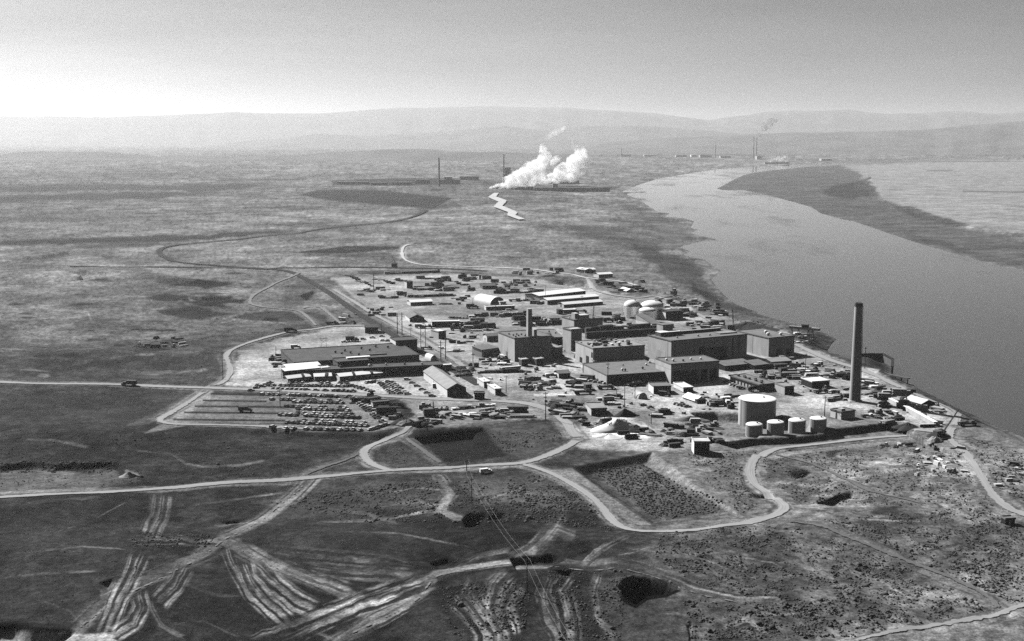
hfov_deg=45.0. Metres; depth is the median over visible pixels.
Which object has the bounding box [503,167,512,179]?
reactor block
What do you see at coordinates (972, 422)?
truck
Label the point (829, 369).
pipe stack
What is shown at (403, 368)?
front warehouse
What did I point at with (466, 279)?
pipe stack
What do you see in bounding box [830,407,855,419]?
white end hut
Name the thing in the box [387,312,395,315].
pipe stack
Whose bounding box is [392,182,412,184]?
shed
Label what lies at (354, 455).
dirt road
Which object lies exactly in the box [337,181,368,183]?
shed
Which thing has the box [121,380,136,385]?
truck
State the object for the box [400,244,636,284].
dirt road
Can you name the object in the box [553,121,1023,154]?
hills
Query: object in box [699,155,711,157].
building
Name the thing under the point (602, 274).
field hut
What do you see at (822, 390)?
truck
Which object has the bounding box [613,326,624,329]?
pipe stack
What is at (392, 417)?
pipe stack
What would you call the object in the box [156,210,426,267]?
asphalt road
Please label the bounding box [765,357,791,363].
open shelter
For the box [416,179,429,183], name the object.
shed
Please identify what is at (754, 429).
storage tank
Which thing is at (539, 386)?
crate
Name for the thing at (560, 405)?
lumber stack
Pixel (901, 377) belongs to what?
pier
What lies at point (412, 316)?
dark gable shed
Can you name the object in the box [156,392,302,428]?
dirt road
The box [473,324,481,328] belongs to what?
pipe stack
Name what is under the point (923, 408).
pipe stack
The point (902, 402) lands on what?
crawler crane
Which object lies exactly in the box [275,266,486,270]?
asphalt road
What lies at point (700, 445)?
white block house
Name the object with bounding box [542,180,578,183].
retention basin
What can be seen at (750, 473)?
dirt road
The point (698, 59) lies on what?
sky
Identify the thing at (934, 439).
spoil heap
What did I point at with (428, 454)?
dirt road
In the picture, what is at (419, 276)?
pipe stack
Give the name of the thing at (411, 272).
boundary fence
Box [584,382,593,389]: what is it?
crawler crane
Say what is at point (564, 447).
dirt road
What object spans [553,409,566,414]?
lumber stack
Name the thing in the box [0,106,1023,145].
hills
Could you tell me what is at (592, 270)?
field hut
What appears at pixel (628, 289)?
white ridge tent
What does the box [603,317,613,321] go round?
truck
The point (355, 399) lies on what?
pipe stack
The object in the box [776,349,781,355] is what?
door
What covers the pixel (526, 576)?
utility pole
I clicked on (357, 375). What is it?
office hut
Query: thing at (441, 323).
long shed
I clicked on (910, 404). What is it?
pipe stack
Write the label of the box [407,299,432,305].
white roof hut
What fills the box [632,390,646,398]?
round hut
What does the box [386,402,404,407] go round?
truck
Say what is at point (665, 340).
reactor building
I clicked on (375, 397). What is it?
box trailer
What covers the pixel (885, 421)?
steel stack
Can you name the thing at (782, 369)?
crate
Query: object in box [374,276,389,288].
dirt road
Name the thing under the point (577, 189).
wall
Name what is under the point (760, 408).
storage tank
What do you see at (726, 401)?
truck
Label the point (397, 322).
pole frame
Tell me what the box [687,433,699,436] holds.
steel stack
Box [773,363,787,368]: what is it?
lumber stack
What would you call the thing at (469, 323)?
pipe stack
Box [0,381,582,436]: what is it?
dirt road
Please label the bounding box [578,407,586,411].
drum group
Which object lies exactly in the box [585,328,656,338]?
building
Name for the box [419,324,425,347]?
pole frame
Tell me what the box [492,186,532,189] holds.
retention basin
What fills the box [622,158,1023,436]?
river
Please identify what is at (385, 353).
warehouse
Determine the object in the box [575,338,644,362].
unfinished building
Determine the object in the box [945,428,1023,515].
dirt road
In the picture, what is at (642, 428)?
lumber stack
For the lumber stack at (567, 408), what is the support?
on the ground
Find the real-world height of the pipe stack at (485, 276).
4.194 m
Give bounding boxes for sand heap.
[590,418,651,432]
[592,433,622,439]
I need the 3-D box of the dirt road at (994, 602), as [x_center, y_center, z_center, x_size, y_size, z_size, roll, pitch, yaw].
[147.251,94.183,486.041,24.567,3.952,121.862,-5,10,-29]
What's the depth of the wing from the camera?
985.02 m
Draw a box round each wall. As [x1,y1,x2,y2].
[534,188,609,191]
[888,398,897,406]
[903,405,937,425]
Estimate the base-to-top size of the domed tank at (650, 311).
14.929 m
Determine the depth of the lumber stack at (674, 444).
663.39 m
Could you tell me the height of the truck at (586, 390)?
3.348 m
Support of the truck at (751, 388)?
on the ground
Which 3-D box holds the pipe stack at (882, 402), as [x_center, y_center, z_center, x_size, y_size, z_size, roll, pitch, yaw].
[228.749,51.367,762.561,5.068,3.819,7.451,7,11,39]
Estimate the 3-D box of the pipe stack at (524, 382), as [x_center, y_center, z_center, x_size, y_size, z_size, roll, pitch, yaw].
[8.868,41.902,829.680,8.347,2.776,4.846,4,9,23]
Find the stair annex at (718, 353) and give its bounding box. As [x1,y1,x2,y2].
[710,346,727,359]
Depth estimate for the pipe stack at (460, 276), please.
1451.42 m
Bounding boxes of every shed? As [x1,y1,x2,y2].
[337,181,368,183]
[371,182,387,184]
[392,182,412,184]
[405,310,424,321]
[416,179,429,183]
[423,366,466,396]
[431,319,459,326]
[460,176,478,179]
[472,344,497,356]
[473,391,484,398]
[479,283,496,288]
[483,333,497,341]
[484,304,514,309]
[556,309,563,313]
[719,358,747,370]
[744,359,768,369]
[775,382,794,394]
[801,376,829,387]
[904,395,932,404]
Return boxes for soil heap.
[119,472,140,478]
[672,415,710,422]
[713,322,779,330]
[891,422,918,431]
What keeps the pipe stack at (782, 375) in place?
on the ground
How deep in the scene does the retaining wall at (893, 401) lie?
768.10 m
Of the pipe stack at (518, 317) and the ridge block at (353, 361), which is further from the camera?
the pipe stack at (518, 317)
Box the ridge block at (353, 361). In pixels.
[332,355,370,366]
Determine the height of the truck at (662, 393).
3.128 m
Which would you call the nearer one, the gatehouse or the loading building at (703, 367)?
the loading building at (703, 367)
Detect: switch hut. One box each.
[518,357,527,365]
[532,357,543,365]
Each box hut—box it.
[498,300,505,304]
[676,370,692,383]
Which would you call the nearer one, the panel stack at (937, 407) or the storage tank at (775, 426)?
the storage tank at (775, 426)
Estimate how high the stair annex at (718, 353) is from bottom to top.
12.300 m
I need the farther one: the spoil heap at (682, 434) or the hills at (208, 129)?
the hills at (208, 129)
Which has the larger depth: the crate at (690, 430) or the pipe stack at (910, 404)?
the pipe stack at (910, 404)
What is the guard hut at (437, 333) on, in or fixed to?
on the ground
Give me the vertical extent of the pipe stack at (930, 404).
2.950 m
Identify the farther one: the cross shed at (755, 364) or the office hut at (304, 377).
the cross shed at (755, 364)
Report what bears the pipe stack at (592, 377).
on the ground
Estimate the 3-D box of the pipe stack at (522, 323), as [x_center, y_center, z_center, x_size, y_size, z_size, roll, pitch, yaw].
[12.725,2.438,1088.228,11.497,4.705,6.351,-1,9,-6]
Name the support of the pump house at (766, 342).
on the ground
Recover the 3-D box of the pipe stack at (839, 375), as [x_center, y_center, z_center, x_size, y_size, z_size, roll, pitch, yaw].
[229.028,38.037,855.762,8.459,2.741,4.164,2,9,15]
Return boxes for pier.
[885,372,909,383]
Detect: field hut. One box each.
[576,267,589,272]
[581,267,595,272]
[593,272,612,277]
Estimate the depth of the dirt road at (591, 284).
1295.90 m
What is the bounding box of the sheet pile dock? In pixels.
[861,353,893,373]
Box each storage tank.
[738,394,776,427]
[745,421,762,437]
[767,419,783,434]
[788,417,805,433]
[809,416,826,432]
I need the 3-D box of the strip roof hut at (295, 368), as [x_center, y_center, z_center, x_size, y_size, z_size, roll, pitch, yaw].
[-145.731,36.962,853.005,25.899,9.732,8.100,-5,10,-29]
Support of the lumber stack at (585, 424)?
on the ground
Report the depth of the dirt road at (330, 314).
1166.94 m
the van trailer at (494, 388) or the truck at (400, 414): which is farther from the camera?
the van trailer at (494, 388)
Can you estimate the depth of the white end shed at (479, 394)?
782.72 m
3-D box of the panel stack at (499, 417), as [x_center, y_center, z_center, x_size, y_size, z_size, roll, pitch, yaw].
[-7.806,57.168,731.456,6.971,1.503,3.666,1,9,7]
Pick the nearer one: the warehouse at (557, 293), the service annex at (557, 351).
the service annex at (557, 351)
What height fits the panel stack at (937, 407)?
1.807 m
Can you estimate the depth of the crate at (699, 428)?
698.50 m
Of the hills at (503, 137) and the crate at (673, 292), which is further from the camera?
the hills at (503, 137)
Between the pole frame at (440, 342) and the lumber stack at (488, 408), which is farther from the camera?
the pole frame at (440, 342)
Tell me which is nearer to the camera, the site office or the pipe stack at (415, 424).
the pipe stack at (415, 424)
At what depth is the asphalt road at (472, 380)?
1201.94 m
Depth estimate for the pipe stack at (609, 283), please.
1383.83 m
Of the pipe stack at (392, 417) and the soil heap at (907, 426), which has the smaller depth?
the soil heap at (907, 426)
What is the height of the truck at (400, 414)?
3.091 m
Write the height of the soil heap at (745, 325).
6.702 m
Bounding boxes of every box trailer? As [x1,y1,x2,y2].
[363,395,380,401]
[370,399,389,407]
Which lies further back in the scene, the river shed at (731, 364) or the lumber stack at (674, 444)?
the river shed at (731, 364)
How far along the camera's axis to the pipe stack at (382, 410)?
739.08 m
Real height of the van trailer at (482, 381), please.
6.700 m
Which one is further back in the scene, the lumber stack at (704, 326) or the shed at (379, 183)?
the shed at (379, 183)
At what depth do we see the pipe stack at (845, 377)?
846.57 m
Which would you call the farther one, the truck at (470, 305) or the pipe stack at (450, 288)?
the pipe stack at (450, 288)
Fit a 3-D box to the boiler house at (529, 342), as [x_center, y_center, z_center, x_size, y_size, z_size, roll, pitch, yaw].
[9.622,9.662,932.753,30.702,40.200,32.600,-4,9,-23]
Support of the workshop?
on the ground
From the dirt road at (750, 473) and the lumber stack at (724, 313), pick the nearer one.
the dirt road at (750, 473)
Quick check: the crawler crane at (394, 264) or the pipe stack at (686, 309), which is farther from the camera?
the crawler crane at (394, 264)
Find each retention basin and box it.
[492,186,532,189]
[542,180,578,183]
[764,162,788,163]
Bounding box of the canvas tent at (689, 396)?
[682,392,706,401]
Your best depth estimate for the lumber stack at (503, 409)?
745.07 m
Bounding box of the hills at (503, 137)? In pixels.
[197,125,736,148]
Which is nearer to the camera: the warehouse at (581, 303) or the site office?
the site office
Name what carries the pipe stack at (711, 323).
on the ground
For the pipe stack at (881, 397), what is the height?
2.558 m
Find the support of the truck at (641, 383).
on the ground
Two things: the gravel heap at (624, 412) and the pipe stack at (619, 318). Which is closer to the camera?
the gravel heap at (624, 412)
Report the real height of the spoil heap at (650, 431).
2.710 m
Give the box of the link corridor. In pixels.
[592,356,649,361]
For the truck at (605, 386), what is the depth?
815.02 m
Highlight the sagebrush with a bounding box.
[0,280,1023,639]
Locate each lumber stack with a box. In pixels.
[391,406,397,412]
[451,414,461,418]
[462,325,473,328]
[470,414,480,418]
[481,407,491,410]
[499,408,508,412]
[512,405,528,413]
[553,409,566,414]
[555,403,569,407]
[562,407,572,410]
[571,402,583,405]
[581,422,590,425]
[638,427,648,430]
[663,422,677,428]
[668,442,680,447]
[689,418,700,423]
[700,325,709,328]
[718,312,728,315]
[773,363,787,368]
[804,372,817,376]
[842,393,848,398]
[863,380,874,385]
[874,385,885,389]
[882,390,891,395]
[904,442,913,445]
[956,445,965,448]
[1008,461,1019,464]
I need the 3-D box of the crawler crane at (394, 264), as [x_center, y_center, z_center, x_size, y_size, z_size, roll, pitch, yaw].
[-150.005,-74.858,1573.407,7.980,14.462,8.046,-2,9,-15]
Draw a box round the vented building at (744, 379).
[728,373,774,390]
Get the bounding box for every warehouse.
[280,343,419,364]
[281,361,442,379]
[525,288,585,299]
[539,294,598,304]
[558,299,603,307]
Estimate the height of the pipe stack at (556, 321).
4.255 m
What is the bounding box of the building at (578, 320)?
[561,312,602,328]
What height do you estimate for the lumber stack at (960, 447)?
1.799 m
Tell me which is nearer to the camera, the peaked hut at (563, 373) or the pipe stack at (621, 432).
the pipe stack at (621, 432)
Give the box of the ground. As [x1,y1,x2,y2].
[0,146,1023,640]
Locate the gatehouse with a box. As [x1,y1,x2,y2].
[364,324,378,332]
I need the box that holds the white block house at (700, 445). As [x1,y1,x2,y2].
[691,437,709,453]
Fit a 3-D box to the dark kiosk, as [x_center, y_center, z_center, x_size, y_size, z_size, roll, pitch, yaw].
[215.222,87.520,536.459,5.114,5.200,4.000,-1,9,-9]
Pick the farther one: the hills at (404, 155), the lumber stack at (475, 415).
the hills at (404, 155)
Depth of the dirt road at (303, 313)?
1242.09 m
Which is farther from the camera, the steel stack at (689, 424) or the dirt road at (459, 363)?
the dirt road at (459, 363)
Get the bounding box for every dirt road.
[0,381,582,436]
[0,440,580,497]
[80,485,302,626]
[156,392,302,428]
[214,325,352,384]
[248,272,316,324]
[303,306,341,323]
[307,453,357,473]
[333,289,476,378]
[353,565,735,631]
[359,426,411,470]
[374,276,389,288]
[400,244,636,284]
[405,437,440,462]
[523,426,955,531]
[586,278,709,320]
[775,454,924,502]
[789,520,999,611]
[794,343,960,424]
[857,604,1023,639]
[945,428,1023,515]
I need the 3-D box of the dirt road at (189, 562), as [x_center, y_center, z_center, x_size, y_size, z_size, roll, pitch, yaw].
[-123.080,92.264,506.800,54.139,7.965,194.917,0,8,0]
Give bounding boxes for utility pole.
[523,559,530,591]
[543,392,547,419]
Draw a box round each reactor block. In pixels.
[440,177,459,183]
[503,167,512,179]
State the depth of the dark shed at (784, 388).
800.36 m
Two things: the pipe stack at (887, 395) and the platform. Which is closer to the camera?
the pipe stack at (887, 395)
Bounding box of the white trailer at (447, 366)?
[442,363,451,369]
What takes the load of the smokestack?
on the ground
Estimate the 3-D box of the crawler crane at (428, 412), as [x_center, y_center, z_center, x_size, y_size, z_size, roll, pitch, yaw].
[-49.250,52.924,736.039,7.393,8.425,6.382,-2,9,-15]
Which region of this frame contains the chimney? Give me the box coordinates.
[847,302,863,401]
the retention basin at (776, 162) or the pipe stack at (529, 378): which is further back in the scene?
the retention basin at (776, 162)
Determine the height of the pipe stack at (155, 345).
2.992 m
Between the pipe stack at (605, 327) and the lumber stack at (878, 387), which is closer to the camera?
the lumber stack at (878, 387)
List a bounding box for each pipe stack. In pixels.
[150,344,160,347]
[351,397,363,401]
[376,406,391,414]
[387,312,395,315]
[388,415,396,419]
[411,420,422,427]
[415,275,424,278]
[430,282,442,286]
[441,276,449,280]
[442,286,453,290]
[458,274,466,278]
[462,277,470,280]
[464,321,474,324]
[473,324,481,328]
[480,322,495,327]
[481,275,491,278]
[495,288,505,293]
[503,313,512,316]
[505,368,515,372]
[511,312,523,315]
[511,315,525,320]
[518,380,531,384]
[520,320,532,325]
[524,376,534,380]
[530,300,539,303]
[532,316,540,321]
[535,320,545,325]
[551,319,561,324]
[580,374,595,379]
[585,326,599,330]
[598,324,613,330]
[599,417,611,423]
[601,311,611,314]
[602,396,612,400]
[603,281,613,285]
[613,317,625,320]
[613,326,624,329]
[617,430,629,434]
[624,434,637,438]
[636,323,652,328]
[658,409,670,414]
[666,431,674,434]
[667,438,677,443]
[678,308,689,311]
[694,398,705,403]
[709,321,719,325]
[779,372,791,377]
[789,363,801,367]
[792,376,801,379]
[824,367,835,371]
[826,398,833,401]
[836,373,847,377]
[842,374,849,379]
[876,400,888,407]
[877,395,885,399]
[878,392,890,398]
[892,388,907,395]
[902,402,915,407]
[914,405,928,411]
[925,402,938,407]
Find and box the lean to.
[636,313,659,324]
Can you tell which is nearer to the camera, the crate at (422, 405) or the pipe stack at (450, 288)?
the crate at (422, 405)
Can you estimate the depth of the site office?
801.83 m
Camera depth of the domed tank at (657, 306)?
1130.91 m
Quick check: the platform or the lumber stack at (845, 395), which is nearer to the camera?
the lumber stack at (845, 395)
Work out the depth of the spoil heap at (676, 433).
688.56 m
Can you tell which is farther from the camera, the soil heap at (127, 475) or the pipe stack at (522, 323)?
the pipe stack at (522, 323)
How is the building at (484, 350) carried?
on the ground
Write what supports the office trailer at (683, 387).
on the ground
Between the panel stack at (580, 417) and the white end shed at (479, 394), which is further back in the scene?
the white end shed at (479, 394)
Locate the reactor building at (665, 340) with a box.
[647,322,747,359]
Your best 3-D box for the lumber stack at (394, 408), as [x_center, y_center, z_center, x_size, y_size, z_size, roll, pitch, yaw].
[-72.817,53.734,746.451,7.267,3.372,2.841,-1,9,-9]
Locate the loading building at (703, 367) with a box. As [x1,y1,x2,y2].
[655,355,719,383]
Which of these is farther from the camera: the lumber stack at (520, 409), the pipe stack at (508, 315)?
the pipe stack at (508, 315)
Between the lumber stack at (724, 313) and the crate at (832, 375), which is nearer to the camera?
the crate at (832, 375)
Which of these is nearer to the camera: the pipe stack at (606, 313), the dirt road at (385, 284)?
the pipe stack at (606, 313)
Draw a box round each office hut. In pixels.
[283,373,310,382]
[313,372,331,380]
[335,369,382,380]
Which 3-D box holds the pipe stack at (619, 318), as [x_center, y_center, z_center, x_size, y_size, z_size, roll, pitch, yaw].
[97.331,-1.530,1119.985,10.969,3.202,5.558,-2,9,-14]
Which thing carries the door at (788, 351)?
in the pump house at (766, 342)
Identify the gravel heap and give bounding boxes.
[613,408,639,417]
[626,424,639,432]
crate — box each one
[418,402,425,408]
[535,383,542,389]
[537,322,544,325]
[670,288,676,294]
[678,424,684,428]
[687,428,695,432]
[696,425,704,431]
[711,421,716,426]
[727,402,734,408]
[778,367,786,371]
[829,372,835,378]
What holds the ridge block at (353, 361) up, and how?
on the front warehouse at (403, 368)
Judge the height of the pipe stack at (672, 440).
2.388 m
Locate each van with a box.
[479,468,491,473]
[561,308,576,313]
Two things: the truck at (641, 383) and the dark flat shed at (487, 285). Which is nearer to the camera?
the truck at (641, 383)
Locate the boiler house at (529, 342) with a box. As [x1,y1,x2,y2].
[498,308,551,361]
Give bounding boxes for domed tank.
[624,299,640,317]
[639,307,655,319]
[641,300,663,318]
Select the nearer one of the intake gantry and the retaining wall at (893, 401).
the retaining wall at (893, 401)
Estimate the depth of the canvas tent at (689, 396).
780.80 m
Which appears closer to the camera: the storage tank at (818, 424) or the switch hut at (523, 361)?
the storage tank at (818, 424)
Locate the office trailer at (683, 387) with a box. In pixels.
[673,382,693,392]
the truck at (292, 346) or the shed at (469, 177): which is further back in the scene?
the shed at (469, 177)
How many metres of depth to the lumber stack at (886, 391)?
794.47 m
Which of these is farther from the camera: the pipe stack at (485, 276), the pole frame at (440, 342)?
the pipe stack at (485, 276)
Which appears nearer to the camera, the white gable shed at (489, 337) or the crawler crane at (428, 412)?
the crawler crane at (428, 412)
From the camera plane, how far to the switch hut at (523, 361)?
897.63 m
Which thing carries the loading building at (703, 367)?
on the ground
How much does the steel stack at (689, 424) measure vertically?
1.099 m
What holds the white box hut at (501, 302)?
on the ground
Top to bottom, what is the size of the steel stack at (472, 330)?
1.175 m
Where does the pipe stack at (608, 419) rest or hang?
on the ground
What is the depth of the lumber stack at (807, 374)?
846.52 m
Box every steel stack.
[466,329,482,331]
[477,371,489,373]
[502,410,525,413]
[507,414,535,417]
[646,433,662,436]
[685,422,707,427]
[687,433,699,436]
[864,413,882,417]
[878,418,895,423]
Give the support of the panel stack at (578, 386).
on the ground
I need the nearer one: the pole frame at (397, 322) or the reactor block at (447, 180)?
the pole frame at (397, 322)
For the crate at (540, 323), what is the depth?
1088.04 m
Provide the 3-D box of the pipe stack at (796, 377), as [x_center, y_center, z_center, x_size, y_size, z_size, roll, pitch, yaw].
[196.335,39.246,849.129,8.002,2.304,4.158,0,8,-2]
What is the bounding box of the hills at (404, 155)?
[0,149,1023,161]
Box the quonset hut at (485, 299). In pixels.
[474,294,502,304]
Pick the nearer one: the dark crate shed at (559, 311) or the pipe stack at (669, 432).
the pipe stack at (669, 432)
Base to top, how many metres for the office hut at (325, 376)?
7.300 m
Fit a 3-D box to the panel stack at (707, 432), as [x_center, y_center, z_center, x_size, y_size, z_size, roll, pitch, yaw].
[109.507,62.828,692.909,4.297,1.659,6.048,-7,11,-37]
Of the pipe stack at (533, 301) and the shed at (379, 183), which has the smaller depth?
the pipe stack at (533, 301)
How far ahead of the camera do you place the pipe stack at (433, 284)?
1374.37 m
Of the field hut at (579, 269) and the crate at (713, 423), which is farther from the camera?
the field hut at (579, 269)
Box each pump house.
[659,309,683,319]
[736,328,794,356]
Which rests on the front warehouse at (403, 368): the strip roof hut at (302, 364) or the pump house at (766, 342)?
the strip roof hut at (302, 364)
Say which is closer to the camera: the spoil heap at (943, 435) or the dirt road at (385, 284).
the spoil heap at (943, 435)
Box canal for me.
[489,193,523,218]
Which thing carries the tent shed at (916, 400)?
on the ground
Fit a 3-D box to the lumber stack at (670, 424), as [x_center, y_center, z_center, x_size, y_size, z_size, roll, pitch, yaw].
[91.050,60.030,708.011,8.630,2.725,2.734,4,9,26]
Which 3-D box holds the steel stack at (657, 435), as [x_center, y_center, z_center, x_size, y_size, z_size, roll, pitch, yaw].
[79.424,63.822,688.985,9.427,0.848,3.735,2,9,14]
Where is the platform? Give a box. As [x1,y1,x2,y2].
[499,365,520,368]
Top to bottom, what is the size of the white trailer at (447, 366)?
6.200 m
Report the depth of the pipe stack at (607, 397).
779.83 m
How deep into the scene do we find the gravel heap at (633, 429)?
697.45 m
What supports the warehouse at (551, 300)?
on the ground
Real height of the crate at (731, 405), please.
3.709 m
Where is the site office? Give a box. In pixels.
[648,381,671,393]
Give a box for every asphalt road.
[84,266,478,384]
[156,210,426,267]
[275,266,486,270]
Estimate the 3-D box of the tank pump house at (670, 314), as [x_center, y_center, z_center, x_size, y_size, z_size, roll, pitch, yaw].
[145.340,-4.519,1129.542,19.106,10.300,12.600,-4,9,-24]
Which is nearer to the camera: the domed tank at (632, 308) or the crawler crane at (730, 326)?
the crawler crane at (730, 326)
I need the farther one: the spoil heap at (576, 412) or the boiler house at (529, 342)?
the boiler house at (529, 342)
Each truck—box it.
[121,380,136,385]
[238,406,252,411]
[284,327,296,331]
[290,344,300,348]
[346,336,358,341]
[385,412,403,417]
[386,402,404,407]
[466,303,478,308]
[522,384,536,389]
[545,373,556,377]
[573,388,591,394]
[597,384,613,389]
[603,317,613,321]
[606,393,622,398]
[627,381,643,386]
[658,390,670,396]
[712,399,731,405]
[748,386,763,391]
[813,388,828,393]
[861,413,874,417]
[957,420,976,426]
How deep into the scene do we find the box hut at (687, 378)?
833.80 m
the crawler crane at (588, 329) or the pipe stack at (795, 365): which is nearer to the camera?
the pipe stack at (795, 365)
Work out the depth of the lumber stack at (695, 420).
715.59 m
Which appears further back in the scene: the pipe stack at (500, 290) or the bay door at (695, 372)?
the pipe stack at (500, 290)
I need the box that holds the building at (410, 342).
[390,336,417,351]
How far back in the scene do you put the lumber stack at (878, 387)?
813.90 m
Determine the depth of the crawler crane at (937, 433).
685.04 m
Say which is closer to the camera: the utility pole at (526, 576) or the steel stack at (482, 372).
the utility pole at (526, 576)
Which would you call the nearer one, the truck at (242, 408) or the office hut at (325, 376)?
the truck at (242, 408)
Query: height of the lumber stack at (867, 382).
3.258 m
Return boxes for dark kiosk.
[1000,515,1015,524]
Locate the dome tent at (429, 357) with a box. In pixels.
[424,353,436,360]
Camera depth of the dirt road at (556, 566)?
454.53 m
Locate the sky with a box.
[0,0,1023,119]
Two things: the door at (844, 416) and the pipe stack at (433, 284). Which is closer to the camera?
the door at (844, 416)
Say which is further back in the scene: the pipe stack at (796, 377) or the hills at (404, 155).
the hills at (404, 155)
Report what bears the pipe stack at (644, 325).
on the ground
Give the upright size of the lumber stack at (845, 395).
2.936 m
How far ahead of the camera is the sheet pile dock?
956.92 m
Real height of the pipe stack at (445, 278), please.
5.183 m
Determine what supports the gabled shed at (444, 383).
on the ground
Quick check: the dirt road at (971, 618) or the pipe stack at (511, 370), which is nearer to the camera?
the dirt road at (971, 618)
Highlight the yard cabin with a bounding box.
[404,280,412,287]
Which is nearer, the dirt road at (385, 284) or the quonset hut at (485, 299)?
the quonset hut at (485, 299)
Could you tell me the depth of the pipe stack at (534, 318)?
1111.59 m
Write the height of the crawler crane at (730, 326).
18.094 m
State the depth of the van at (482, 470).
615.08 m
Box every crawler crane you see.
[391,256,397,266]
[423,402,435,417]
[584,306,594,331]
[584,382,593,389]
[726,309,735,330]
[898,394,908,407]
[933,409,958,436]
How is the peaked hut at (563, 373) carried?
on the ground
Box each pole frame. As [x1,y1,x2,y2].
[395,312,402,334]
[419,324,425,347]
[439,340,445,358]
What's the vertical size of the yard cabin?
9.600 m
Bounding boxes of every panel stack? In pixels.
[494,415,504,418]
[571,415,586,418]
[573,384,583,387]
[650,413,662,417]
[701,430,712,434]
[929,406,945,409]
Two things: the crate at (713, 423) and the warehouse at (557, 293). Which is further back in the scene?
the warehouse at (557, 293)
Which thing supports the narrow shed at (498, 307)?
on the ground
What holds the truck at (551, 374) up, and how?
on the ground
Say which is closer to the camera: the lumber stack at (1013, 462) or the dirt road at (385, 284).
the lumber stack at (1013, 462)
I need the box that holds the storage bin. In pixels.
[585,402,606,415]
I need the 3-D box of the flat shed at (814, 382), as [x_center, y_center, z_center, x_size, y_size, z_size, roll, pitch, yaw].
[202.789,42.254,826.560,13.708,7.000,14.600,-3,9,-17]
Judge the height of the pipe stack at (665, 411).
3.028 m
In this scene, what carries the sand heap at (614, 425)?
on the ground
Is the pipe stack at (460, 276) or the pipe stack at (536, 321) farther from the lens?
the pipe stack at (460, 276)
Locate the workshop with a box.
[582,359,664,383]
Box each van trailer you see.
[477,377,490,387]
[487,383,501,394]
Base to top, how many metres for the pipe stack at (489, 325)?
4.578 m
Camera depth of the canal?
2857.59 m
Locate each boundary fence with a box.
[402,270,437,273]
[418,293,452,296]
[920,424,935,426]
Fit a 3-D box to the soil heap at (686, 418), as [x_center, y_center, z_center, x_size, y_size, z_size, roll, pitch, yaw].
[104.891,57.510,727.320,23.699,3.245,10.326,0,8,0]
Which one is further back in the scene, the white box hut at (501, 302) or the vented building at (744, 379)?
the white box hut at (501, 302)
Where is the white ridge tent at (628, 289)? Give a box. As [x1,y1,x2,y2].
[620,287,634,291]
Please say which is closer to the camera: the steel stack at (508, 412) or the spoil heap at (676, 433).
the spoil heap at (676, 433)
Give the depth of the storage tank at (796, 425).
704.01 m
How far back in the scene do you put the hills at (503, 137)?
18573.89 m
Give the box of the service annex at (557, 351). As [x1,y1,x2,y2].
[552,343,562,357]
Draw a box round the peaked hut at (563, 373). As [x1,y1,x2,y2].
[554,369,570,377]
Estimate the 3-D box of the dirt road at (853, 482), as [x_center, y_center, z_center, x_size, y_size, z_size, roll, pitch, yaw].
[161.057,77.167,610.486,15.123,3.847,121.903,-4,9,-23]
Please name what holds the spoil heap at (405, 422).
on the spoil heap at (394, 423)
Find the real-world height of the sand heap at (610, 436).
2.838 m
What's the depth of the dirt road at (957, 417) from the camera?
857.17 m
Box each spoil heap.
[389,417,413,425]
[396,419,412,426]
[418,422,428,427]
[570,410,581,414]
[645,429,655,433]
[671,431,679,436]
[678,432,689,436]
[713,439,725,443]
[926,436,942,443]
[938,433,947,437]
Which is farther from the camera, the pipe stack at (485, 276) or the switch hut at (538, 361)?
the pipe stack at (485, 276)
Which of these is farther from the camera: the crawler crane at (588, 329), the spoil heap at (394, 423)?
the crawler crane at (588, 329)
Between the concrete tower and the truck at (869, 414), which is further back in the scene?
the concrete tower
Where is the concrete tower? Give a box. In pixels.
[562,326,581,352]
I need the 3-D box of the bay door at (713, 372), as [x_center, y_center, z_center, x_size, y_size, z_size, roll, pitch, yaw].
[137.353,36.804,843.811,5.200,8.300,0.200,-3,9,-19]
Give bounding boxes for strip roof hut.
[281,365,319,377]
[283,361,320,366]
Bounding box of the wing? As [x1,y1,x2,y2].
[537,329,562,345]
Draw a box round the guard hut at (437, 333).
[431,328,446,338]
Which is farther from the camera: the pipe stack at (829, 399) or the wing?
the wing
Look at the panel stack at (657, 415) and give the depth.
733.26 m
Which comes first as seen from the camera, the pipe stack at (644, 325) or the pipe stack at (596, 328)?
the pipe stack at (596, 328)
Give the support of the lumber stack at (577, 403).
on the ground
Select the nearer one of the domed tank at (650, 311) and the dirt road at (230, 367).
the dirt road at (230, 367)
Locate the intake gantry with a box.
[789,324,819,340]
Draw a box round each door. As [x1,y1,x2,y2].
[673,371,679,381]
[692,369,698,381]
[701,369,707,380]
[710,368,716,380]
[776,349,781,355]
[786,348,791,354]
[842,413,848,418]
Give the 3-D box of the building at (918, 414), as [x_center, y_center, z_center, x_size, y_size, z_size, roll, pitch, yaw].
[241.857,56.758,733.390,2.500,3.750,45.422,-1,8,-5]
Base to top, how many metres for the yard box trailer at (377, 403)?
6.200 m
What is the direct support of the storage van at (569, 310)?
on the ground
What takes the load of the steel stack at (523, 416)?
on the ground
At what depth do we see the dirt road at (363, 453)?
656.11 m

